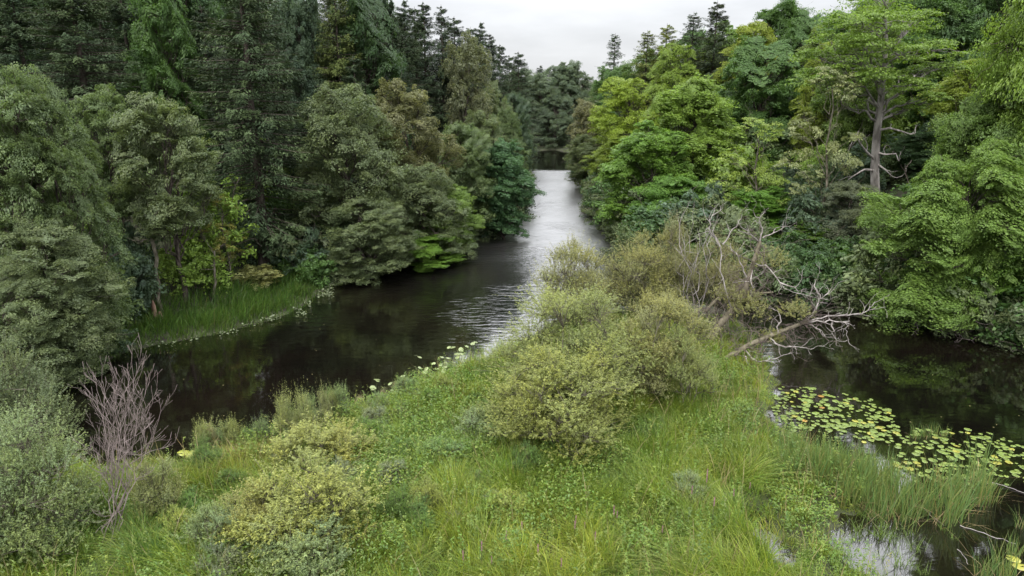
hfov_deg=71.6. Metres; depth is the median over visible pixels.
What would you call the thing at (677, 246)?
bank bush
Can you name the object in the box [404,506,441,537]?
marsh herb
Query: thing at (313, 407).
shore herb
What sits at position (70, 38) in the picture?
spruce tree
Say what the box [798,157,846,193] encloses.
young tree
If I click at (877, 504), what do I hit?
cattail clump
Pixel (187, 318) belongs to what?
bank grass
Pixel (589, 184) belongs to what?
alder tree
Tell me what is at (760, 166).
young tree
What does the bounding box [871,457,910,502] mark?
cattail clump
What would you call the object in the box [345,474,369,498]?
marsh herb
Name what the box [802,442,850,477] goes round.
cattail clump
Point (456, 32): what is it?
spruce tree
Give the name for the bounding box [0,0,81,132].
spruce tree
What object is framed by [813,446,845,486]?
cattail clump
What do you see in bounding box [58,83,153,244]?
alder tree
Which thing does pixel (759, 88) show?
oak tree
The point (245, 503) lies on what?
sallow bush
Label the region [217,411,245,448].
shore herb
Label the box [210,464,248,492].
marsh herb
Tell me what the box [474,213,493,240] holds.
bank bush
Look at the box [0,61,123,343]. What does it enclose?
alder tree
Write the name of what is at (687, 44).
oak tree
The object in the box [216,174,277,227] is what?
young tree
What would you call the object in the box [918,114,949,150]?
young tree
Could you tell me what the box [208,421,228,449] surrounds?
shore herb
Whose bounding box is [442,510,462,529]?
marsh herb
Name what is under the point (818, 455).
cattail clump
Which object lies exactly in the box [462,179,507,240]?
bank bush
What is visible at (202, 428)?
shore herb
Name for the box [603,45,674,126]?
oak tree
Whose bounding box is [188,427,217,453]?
shore herb
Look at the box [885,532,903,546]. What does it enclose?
sedge tuft
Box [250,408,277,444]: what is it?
shore herb
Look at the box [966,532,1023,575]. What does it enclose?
cattail clump
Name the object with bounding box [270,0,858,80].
sky
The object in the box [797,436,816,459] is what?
cattail clump
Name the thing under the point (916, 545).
sedge tuft
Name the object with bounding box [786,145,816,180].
young tree
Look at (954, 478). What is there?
cattail clump
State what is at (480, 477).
marsh herb
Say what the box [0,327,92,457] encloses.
sallow bush
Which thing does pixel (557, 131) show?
tree
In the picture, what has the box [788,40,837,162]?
beech tree
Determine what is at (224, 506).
marsh herb
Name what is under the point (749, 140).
young tree
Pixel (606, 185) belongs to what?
bank bush
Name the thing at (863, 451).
cattail clump
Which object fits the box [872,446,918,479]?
cattail clump
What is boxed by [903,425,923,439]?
cattail clump
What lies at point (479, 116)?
alder tree
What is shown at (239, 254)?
young tree
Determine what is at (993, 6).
lime tree
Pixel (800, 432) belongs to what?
cattail clump
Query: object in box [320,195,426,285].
alder tree
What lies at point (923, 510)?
cattail clump
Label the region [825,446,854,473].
cattail clump
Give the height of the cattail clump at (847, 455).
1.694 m
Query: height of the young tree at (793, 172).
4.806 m
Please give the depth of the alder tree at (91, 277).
34.00 m
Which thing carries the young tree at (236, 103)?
on the ground at (762, 405)
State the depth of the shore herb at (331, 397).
30.24 m
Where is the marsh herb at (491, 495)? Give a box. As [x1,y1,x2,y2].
[478,486,501,512]
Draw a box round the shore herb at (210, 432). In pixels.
[198,416,221,448]
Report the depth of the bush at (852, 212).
51.09 m
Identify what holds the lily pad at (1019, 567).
on the water
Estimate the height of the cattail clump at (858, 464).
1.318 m
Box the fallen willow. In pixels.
[663,195,888,377]
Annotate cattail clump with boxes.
[757,415,811,451]
[765,442,796,472]
[776,435,811,463]
[776,441,807,473]
[778,440,813,483]
[778,449,801,478]
[779,430,811,452]
[785,437,823,478]
[786,415,814,446]
[787,431,805,461]
[794,436,821,457]
[794,445,835,481]
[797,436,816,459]
[799,452,840,486]
[801,445,823,470]
[801,455,839,485]
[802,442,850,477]
[807,436,837,462]
[808,441,838,481]
[810,427,828,451]
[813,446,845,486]
[818,432,847,454]
[819,447,861,481]
[821,438,855,473]
[823,433,857,460]
[824,457,848,482]
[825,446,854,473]
[827,453,861,491]
[828,461,870,505]
[829,472,865,510]
[832,438,859,477]
[835,445,889,491]
[837,453,871,473]
[838,452,876,490]
[839,469,876,527]
[840,443,880,468]
[841,449,875,481]
[842,436,870,465]
[843,469,870,513]
[844,469,885,517]
[849,451,872,496]
[851,474,891,506]
[852,439,876,466]
[852,448,889,474]
[852,455,914,500]
[859,475,878,503]
[862,476,897,519]
[863,463,931,527]
[863,478,907,524]
[870,457,909,492]
[870,472,896,510]
[871,448,917,481]
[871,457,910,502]
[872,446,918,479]
[872,462,904,496]
[873,456,918,483]
[875,464,921,496]
[876,448,906,479]
[879,474,919,514]
[882,493,944,531]
[885,491,920,518]
[888,460,911,482]
[889,483,939,525]
[892,470,942,508]
[900,464,931,501]
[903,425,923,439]
[905,447,979,495]
[906,456,956,509]
[909,485,938,519]
[914,477,949,521]
[916,477,995,533]
[919,425,936,438]
[919,462,1009,500]
[919,479,981,555]
[920,458,985,505]
[920,470,944,500]
[923,472,989,524]
[928,422,946,435]
[929,468,971,531]
[934,424,952,436]
[934,474,991,502]
[947,450,982,487]
[948,458,1000,498]
[948,475,993,516]
[953,468,1003,510]
[953,546,1005,575]
[955,432,1014,483]
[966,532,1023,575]
[969,470,1020,503]
[970,533,1020,575]
[1001,529,1023,556]
[1008,505,1023,529]
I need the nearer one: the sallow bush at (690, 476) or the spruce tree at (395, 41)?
the sallow bush at (690, 476)
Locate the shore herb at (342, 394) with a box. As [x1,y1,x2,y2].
[331,380,350,417]
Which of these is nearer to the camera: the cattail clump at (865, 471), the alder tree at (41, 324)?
the cattail clump at (865, 471)
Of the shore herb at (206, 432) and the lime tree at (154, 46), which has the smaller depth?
the shore herb at (206, 432)
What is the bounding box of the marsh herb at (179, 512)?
[153,503,196,539]
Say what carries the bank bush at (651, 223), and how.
on the ground at (762, 405)
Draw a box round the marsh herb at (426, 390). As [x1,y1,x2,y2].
[420,385,446,407]
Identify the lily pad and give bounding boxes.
[177,450,188,456]
[1006,555,1020,562]
[1012,563,1023,570]
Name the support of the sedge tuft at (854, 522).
on the ground at (762, 405)
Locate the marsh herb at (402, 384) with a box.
[392,375,419,393]
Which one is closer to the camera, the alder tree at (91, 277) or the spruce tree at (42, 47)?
the alder tree at (91, 277)
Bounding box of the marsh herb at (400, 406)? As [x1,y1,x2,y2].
[382,402,410,419]
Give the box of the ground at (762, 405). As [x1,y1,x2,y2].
[0,81,1023,575]
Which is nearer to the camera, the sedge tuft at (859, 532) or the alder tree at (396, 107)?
the sedge tuft at (859, 532)
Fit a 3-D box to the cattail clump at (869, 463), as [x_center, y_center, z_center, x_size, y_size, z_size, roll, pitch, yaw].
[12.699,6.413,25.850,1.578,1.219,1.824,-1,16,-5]
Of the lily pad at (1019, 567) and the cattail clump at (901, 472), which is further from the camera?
the cattail clump at (901, 472)
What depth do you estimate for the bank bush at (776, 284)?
47.52 m
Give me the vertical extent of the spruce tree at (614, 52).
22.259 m
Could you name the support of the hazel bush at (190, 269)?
on the ground at (762, 405)
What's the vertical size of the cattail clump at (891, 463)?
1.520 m
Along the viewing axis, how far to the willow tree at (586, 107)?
107.86 m
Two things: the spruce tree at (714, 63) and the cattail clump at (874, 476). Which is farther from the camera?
the spruce tree at (714, 63)
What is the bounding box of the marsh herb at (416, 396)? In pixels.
[408,389,422,404]
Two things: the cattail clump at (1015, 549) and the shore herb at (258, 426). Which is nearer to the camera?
the cattail clump at (1015, 549)
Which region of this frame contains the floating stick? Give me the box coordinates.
[960,525,1014,543]
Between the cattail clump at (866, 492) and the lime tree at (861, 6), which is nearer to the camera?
the cattail clump at (866, 492)
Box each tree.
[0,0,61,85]
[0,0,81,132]
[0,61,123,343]
[0,66,137,343]
[0,215,136,378]
[0,267,99,397]
[6,0,161,182]
[21,0,88,104]
[40,3,98,102]
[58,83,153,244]
[59,1,129,106]
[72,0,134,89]
[86,0,164,136]
[99,220,165,281]
[104,253,158,326]
[105,91,224,301]
[115,0,221,189]
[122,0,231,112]
[132,150,222,246]
[145,177,260,294]
[180,0,332,263]
[181,0,228,106]
[182,4,243,187]
[190,0,231,104]
[206,116,263,183]
[209,198,272,265]
[214,0,321,215]
[215,0,278,73]
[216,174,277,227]
[218,77,277,137]
[219,0,240,83]
[227,8,282,139]
[257,0,340,177]
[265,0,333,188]
[265,183,329,256]
[267,166,297,184]
[275,138,335,199]
[283,186,346,220]
[287,82,423,270]
[305,0,366,199]
[316,0,342,55]
[318,27,333,79]
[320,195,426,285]
[325,0,416,164]
[327,158,364,201]
[331,55,376,200]
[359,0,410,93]
[367,74,465,227]
[387,16,429,164]
[388,162,479,270]
[395,0,434,164]
[395,230,468,272]
[400,7,449,132]
[408,2,449,164]
[422,6,467,164]
[422,184,490,262]
[424,152,467,179]
[433,38,449,101]
[437,18,483,123]
[437,47,473,151]
[437,120,503,242]
[438,28,495,151]
[459,107,520,217]
[460,27,485,113]
[469,23,500,109]
[473,79,516,135]
[473,137,546,239]
[478,34,509,102]
[488,106,531,178]
[492,45,516,101]
[501,51,545,163]
[501,55,532,151]
[503,67,546,118]
[506,90,537,166]
[519,73,567,140]
[533,66,544,99]
[538,94,575,148]
[542,60,589,130]
[563,134,600,186]
[566,98,608,164]
[569,70,595,129]
[581,136,644,183]
[581,177,600,214]
[584,78,604,135]
[587,76,660,174]
[589,64,637,131]
[592,119,697,225]
[598,75,641,147]
[603,33,623,72]
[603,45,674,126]
[622,173,711,226]
[625,31,658,135]
[628,72,748,180]
[634,24,679,112]
[642,43,698,134]
[653,188,723,242]
[668,27,724,84]
[671,13,706,85]
[682,50,726,84]
[688,2,735,128]
[694,19,754,84]
[701,143,790,206]
[702,178,745,208]
[705,110,790,227]
[709,20,777,120]
[714,125,768,171]
[715,33,805,175]
[720,155,775,185]
[728,185,795,242]
[752,0,815,55]
[755,115,807,171]
[764,82,837,161]
[764,160,804,194]
[773,51,865,216]
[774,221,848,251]
[778,185,855,250]
[780,7,825,82]
[783,170,821,210]
[785,0,974,193]
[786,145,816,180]
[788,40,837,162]
[792,23,829,123]
[796,141,852,190]
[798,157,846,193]
[799,5,871,101]
[808,0,912,169]
[822,142,892,205]
[835,127,903,175]
[848,150,903,192]
[849,0,875,12]
[853,135,1023,334]
[870,252,921,289]
[871,0,988,130]
[880,94,931,149]
[882,129,949,179]
[884,130,939,185]
[886,160,922,238]
[916,58,988,136]
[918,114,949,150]
[925,26,1023,215]
[929,0,1022,104]
[940,204,1023,312]
[965,0,1023,165]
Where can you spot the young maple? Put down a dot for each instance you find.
(228, 257)
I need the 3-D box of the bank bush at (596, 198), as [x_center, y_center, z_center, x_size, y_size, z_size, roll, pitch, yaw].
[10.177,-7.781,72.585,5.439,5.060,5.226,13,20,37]
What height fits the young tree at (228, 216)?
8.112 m
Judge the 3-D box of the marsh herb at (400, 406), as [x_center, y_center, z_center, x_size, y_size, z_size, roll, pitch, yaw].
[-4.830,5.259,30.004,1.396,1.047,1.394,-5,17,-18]
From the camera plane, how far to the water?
36.41 m
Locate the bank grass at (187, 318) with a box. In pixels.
[73,259,381,375]
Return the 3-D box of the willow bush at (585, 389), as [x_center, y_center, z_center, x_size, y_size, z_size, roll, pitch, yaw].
[1.995,4.162,26.964,6.912,5.010,7.264,-2,16,-7]
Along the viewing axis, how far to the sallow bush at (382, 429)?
27.98 m
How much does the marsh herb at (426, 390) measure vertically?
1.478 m
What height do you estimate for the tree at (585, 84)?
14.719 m
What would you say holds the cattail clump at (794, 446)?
on the ground at (762, 405)
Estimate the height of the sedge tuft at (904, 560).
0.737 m
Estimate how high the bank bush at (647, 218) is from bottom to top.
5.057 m
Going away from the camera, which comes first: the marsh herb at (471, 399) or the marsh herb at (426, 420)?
the marsh herb at (426, 420)
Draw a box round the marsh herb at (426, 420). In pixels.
[419,412,437,430]
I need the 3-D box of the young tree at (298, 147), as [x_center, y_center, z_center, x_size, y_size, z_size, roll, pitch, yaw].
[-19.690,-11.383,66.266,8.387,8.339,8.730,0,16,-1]
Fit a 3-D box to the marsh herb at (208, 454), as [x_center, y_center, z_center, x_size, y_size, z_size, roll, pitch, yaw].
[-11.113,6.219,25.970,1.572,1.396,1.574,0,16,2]
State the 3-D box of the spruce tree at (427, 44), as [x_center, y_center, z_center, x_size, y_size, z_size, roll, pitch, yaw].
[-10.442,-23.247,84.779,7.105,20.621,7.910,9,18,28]
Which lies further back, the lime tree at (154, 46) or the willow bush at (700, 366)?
the lime tree at (154, 46)
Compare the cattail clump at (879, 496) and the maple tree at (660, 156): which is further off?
the maple tree at (660, 156)
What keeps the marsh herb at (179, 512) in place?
on the ground at (762, 405)
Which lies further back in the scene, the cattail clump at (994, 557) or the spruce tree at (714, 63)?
the spruce tree at (714, 63)
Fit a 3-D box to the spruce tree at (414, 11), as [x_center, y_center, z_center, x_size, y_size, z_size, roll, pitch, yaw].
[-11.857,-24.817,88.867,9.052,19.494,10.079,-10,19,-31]
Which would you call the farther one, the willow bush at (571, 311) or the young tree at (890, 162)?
the young tree at (890, 162)
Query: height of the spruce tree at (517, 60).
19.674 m
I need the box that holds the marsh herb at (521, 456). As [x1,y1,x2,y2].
[507,439,546,476]
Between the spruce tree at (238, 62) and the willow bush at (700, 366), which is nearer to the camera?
the willow bush at (700, 366)
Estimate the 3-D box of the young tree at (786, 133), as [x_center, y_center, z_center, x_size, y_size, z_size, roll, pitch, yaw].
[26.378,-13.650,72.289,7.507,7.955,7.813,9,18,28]
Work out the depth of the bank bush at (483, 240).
65.95 m
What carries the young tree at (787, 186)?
on the ground at (762, 405)
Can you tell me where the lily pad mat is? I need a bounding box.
[772,386,1023,485]
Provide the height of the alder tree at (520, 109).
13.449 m
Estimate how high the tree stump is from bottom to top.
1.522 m
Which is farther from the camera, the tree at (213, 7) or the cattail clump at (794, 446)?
the tree at (213, 7)
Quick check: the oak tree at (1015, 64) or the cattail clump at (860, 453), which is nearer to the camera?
the cattail clump at (860, 453)
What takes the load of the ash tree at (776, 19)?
on the ground at (762, 405)
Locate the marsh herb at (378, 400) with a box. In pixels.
[364,391,393,414]
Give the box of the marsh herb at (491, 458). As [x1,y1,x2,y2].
[482,447,504,467]
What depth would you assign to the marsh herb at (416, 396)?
31.17 m
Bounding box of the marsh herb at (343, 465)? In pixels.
[322,454,362,483]
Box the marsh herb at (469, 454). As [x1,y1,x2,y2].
[456,447,479,463]
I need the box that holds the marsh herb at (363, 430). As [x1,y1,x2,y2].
[351,424,381,447]
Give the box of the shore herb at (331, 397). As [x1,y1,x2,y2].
[317,383,342,414]
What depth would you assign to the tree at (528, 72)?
163.80 m
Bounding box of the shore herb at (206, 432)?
[191,413,221,447]
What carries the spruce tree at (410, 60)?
on the ground at (762, 405)
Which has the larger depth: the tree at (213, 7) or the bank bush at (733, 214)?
the tree at (213, 7)
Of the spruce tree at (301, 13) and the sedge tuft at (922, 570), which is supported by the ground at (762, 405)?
the spruce tree at (301, 13)
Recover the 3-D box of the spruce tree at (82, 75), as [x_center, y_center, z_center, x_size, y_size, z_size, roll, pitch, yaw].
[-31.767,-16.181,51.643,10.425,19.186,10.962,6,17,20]
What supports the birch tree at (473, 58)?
on the ground at (762, 405)
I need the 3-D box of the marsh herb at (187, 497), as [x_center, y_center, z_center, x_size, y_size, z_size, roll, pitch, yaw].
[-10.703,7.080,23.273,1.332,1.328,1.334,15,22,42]
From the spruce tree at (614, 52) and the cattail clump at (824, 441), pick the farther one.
the spruce tree at (614, 52)
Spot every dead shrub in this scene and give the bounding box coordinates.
[69,334,178,552]
[667,196,719,322]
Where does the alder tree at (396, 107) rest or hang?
on the ground at (762, 405)
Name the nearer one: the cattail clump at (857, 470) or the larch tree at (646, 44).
the cattail clump at (857, 470)
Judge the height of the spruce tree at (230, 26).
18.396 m
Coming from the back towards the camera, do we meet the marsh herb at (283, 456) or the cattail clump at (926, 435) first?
the cattail clump at (926, 435)
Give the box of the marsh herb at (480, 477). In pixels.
[472,469,489,486]
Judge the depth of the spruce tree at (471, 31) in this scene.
103.62 m
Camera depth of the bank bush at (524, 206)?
77.97 m
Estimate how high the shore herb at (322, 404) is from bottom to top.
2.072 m
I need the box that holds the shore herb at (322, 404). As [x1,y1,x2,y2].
[318,387,330,419]
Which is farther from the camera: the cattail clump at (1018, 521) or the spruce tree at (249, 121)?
the spruce tree at (249, 121)
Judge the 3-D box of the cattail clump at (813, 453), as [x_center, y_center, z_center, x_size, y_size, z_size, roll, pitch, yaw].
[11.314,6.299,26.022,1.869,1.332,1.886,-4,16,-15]
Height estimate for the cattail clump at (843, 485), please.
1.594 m
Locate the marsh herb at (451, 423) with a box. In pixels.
[443,417,457,427]
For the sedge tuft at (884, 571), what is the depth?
21.07 m
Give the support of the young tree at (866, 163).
on the ground at (762, 405)
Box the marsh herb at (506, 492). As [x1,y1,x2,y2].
[489,485,533,526]
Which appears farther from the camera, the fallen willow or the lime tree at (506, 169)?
the lime tree at (506, 169)
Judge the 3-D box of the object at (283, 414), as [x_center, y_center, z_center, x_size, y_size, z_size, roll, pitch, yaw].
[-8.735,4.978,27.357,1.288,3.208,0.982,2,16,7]
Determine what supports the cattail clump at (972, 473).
in the water
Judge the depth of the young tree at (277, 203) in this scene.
54.32 m
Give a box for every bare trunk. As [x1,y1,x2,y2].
[129,191,162,310]
[200,230,228,298]
[253,206,275,265]
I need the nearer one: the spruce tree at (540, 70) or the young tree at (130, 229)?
the young tree at (130, 229)
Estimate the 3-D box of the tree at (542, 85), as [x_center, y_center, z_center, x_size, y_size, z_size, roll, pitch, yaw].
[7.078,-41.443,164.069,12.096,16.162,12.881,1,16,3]
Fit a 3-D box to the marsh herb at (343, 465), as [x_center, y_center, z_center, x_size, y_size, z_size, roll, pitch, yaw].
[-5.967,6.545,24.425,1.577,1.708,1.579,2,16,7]
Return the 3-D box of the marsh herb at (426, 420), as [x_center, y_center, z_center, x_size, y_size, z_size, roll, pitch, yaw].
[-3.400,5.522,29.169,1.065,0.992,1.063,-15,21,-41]
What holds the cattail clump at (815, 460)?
on the ground at (762, 405)
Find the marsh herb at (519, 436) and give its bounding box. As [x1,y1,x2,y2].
[507,429,540,453]
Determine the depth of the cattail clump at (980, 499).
24.51 m
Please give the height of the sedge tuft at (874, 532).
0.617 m
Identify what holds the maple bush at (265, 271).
on the ground at (762, 405)
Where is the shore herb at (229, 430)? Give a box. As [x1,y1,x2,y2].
[223,412,238,447]
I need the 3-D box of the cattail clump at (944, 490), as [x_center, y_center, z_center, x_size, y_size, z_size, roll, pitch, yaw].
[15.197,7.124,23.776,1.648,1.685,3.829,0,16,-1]
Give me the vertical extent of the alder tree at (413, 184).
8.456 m
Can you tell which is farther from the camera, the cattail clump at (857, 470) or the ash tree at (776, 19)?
the ash tree at (776, 19)
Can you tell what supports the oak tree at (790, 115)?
on the ground at (762, 405)
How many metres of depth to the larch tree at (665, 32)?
98.42 m
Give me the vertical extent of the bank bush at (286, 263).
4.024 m
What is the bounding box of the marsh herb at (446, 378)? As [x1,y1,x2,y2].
[431,371,461,396]
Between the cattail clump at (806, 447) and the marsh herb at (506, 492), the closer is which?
the marsh herb at (506, 492)
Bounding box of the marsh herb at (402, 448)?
[386,436,418,463]
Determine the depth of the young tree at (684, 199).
55.44 m
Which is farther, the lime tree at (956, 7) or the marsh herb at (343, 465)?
the lime tree at (956, 7)
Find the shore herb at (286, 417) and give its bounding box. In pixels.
[267,399,297,429]
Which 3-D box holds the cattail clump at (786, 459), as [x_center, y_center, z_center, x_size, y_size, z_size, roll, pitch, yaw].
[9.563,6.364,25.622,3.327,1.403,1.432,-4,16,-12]
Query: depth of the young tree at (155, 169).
50.87 m
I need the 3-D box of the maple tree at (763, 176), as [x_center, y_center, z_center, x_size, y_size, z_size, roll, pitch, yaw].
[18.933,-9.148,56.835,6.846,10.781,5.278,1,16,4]
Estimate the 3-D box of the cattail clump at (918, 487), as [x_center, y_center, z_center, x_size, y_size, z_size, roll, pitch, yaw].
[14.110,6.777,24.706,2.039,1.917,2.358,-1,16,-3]
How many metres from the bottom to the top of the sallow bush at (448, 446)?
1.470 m
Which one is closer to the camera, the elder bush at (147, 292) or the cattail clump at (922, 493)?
the cattail clump at (922, 493)
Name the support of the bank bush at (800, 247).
on the ground at (762, 405)
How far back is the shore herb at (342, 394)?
30.04 m
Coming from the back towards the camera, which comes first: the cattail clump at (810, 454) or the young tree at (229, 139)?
the young tree at (229, 139)
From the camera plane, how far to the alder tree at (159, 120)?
41.65 m
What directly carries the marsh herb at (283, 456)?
on the ground at (762, 405)
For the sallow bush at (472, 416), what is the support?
on the ground at (762, 405)
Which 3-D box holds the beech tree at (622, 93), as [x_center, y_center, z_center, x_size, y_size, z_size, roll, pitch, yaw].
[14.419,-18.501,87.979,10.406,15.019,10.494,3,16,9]
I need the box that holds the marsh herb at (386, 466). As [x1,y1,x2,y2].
[372,454,414,494]
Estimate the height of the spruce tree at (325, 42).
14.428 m
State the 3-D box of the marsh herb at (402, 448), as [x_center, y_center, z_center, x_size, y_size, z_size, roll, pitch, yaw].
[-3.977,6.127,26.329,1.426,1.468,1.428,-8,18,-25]
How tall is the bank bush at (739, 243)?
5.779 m
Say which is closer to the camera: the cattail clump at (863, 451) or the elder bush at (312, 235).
the cattail clump at (863, 451)
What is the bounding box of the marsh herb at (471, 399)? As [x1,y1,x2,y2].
[465,390,485,408]
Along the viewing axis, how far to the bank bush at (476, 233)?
64.15 m
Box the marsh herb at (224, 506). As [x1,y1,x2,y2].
[204,499,239,527]
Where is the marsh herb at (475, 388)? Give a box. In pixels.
[463,382,485,395]
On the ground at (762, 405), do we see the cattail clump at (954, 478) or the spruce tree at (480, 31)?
the spruce tree at (480, 31)
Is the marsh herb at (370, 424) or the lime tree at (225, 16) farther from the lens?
the lime tree at (225, 16)
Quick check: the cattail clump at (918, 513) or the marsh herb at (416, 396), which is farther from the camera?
the marsh herb at (416, 396)
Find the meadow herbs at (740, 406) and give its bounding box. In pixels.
[0,314,890,575]
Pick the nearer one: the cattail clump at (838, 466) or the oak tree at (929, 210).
the cattail clump at (838, 466)
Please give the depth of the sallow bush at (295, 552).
19.79 m
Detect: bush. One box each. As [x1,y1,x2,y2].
[0,315,60,388]
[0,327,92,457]
[0,395,130,573]
[1,270,145,345]
[33,324,104,368]
[89,233,168,313]
[104,313,137,354]
[125,446,190,527]
[144,240,234,295]
[171,494,250,559]
[187,538,256,575]
[204,467,285,552]
[215,442,398,565]
[228,264,283,291]
[240,503,359,575]
[254,225,348,282]
[260,212,336,272]
[272,238,318,279]
[291,253,338,288]
[311,201,373,257]
[351,416,404,443]
[410,429,484,471]
[443,399,511,450]
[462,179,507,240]
[468,230,478,240]
[469,273,668,426]
[472,224,494,242]
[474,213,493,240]
[475,331,650,470]
[510,171,539,220]
[522,184,541,213]
[532,228,626,331]
[578,181,604,216]
[578,181,609,216]
[580,187,616,230]
[581,179,590,192]
[583,168,649,226]
[588,161,600,180]
[590,227,700,321]
[599,201,622,232]
[599,228,656,264]
[600,214,623,240]
[602,174,650,242]
[607,280,724,399]
[609,219,631,246]
[612,219,670,268]
[615,215,678,254]
[619,190,693,258]
[643,192,690,222]
[650,195,705,317]
[652,323,730,407]
[660,186,727,261]
[661,238,695,259]
[666,466,711,503]
[683,243,711,275]
[685,220,750,324]
[691,207,772,267]
[692,204,774,261]
[709,247,750,284]
[727,242,801,305]
[743,227,820,287]
[778,251,814,293]
[785,259,846,312]
[795,225,874,285]
[810,223,953,329]
[811,180,888,248]
[815,241,876,301]
[825,280,870,314]
[870,242,978,322]
[918,270,1022,345]
[925,281,1022,342]
[953,239,1023,350]
[988,304,1023,354]
[991,279,1023,330]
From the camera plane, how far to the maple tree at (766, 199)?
55.24 m
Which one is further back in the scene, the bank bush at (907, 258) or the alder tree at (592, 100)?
the alder tree at (592, 100)
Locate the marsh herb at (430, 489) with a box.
[402,473,451,517]
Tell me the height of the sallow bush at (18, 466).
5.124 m
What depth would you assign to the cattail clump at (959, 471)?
25.58 m
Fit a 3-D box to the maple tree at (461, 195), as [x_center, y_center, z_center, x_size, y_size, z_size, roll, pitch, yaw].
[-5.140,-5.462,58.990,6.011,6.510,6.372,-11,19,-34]
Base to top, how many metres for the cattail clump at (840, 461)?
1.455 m
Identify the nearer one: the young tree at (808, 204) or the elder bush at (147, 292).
the elder bush at (147, 292)
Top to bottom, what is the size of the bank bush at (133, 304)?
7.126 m
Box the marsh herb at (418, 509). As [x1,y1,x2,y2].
[395,489,435,525]
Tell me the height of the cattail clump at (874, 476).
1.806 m
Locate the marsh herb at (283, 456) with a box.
[268,448,304,468]
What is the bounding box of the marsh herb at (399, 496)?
[378,479,415,525]
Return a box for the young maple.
[197,193,250,280]
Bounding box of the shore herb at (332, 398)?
[326,384,341,418]
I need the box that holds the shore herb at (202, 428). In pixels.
[191,414,211,446]
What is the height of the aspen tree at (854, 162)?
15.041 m
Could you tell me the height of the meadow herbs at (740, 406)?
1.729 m
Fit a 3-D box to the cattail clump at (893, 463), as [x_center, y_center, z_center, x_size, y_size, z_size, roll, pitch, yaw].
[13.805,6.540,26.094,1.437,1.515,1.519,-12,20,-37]
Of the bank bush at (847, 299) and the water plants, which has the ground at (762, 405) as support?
the bank bush at (847, 299)
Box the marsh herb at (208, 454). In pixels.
[182,444,230,469]
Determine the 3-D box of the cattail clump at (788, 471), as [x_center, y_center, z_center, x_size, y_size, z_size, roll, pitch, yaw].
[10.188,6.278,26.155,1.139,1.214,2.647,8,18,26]
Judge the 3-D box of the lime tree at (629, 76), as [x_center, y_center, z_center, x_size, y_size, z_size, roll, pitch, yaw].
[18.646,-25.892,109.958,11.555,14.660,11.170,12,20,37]
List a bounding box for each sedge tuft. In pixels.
[832,547,854,574]
[843,513,868,531]
[850,500,870,517]
[854,524,872,539]
[864,526,889,541]
[868,520,894,542]
[871,521,902,539]
[878,560,896,575]
[884,540,901,556]
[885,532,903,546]
[886,547,910,570]
[888,548,916,569]
[897,520,917,535]
[904,530,929,553]
[912,561,931,574]
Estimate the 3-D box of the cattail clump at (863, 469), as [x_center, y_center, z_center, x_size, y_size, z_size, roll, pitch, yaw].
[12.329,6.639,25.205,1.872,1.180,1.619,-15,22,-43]
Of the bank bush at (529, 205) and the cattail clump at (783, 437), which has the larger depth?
the bank bush at (529, 205)
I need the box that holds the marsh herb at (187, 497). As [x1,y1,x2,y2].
[170,485,203,513]
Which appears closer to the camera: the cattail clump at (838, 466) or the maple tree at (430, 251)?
the cattail clump at (838, 466)
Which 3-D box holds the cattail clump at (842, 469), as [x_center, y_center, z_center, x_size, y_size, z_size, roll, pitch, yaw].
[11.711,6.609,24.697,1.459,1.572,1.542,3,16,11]
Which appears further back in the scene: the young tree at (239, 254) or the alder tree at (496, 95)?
the alder tree at (496, 95)
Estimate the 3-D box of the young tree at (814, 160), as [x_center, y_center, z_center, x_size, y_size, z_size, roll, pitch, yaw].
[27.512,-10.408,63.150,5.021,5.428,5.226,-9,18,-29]
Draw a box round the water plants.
[106,272,363,361]
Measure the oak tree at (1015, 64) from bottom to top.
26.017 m
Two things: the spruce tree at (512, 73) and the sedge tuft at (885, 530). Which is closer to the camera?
the sedge tuft at (885, 530)
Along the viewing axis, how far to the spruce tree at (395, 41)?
74.85 m
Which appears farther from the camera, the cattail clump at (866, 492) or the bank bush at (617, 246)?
the bank bush at (617, 246)
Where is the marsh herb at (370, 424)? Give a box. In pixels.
[350,416,386,440]
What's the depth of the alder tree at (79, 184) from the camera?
35.70 m
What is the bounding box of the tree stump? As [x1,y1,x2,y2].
[151,300,157,319]
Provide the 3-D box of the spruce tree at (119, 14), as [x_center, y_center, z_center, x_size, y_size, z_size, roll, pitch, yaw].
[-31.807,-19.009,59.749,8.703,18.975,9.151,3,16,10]
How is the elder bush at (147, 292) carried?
on the ground at (762, 405)
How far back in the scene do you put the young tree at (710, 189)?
59.18 m
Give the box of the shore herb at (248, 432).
[237,427,254,447]
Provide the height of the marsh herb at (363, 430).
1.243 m
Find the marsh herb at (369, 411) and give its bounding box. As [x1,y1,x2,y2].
[356,400,392,424]
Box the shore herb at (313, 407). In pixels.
[296,387,318,422]
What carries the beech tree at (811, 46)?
on the ground at (762, 405)
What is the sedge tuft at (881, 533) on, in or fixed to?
in the water
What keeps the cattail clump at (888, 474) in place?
on the ground at (762, 405)
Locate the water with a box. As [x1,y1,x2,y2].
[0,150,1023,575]

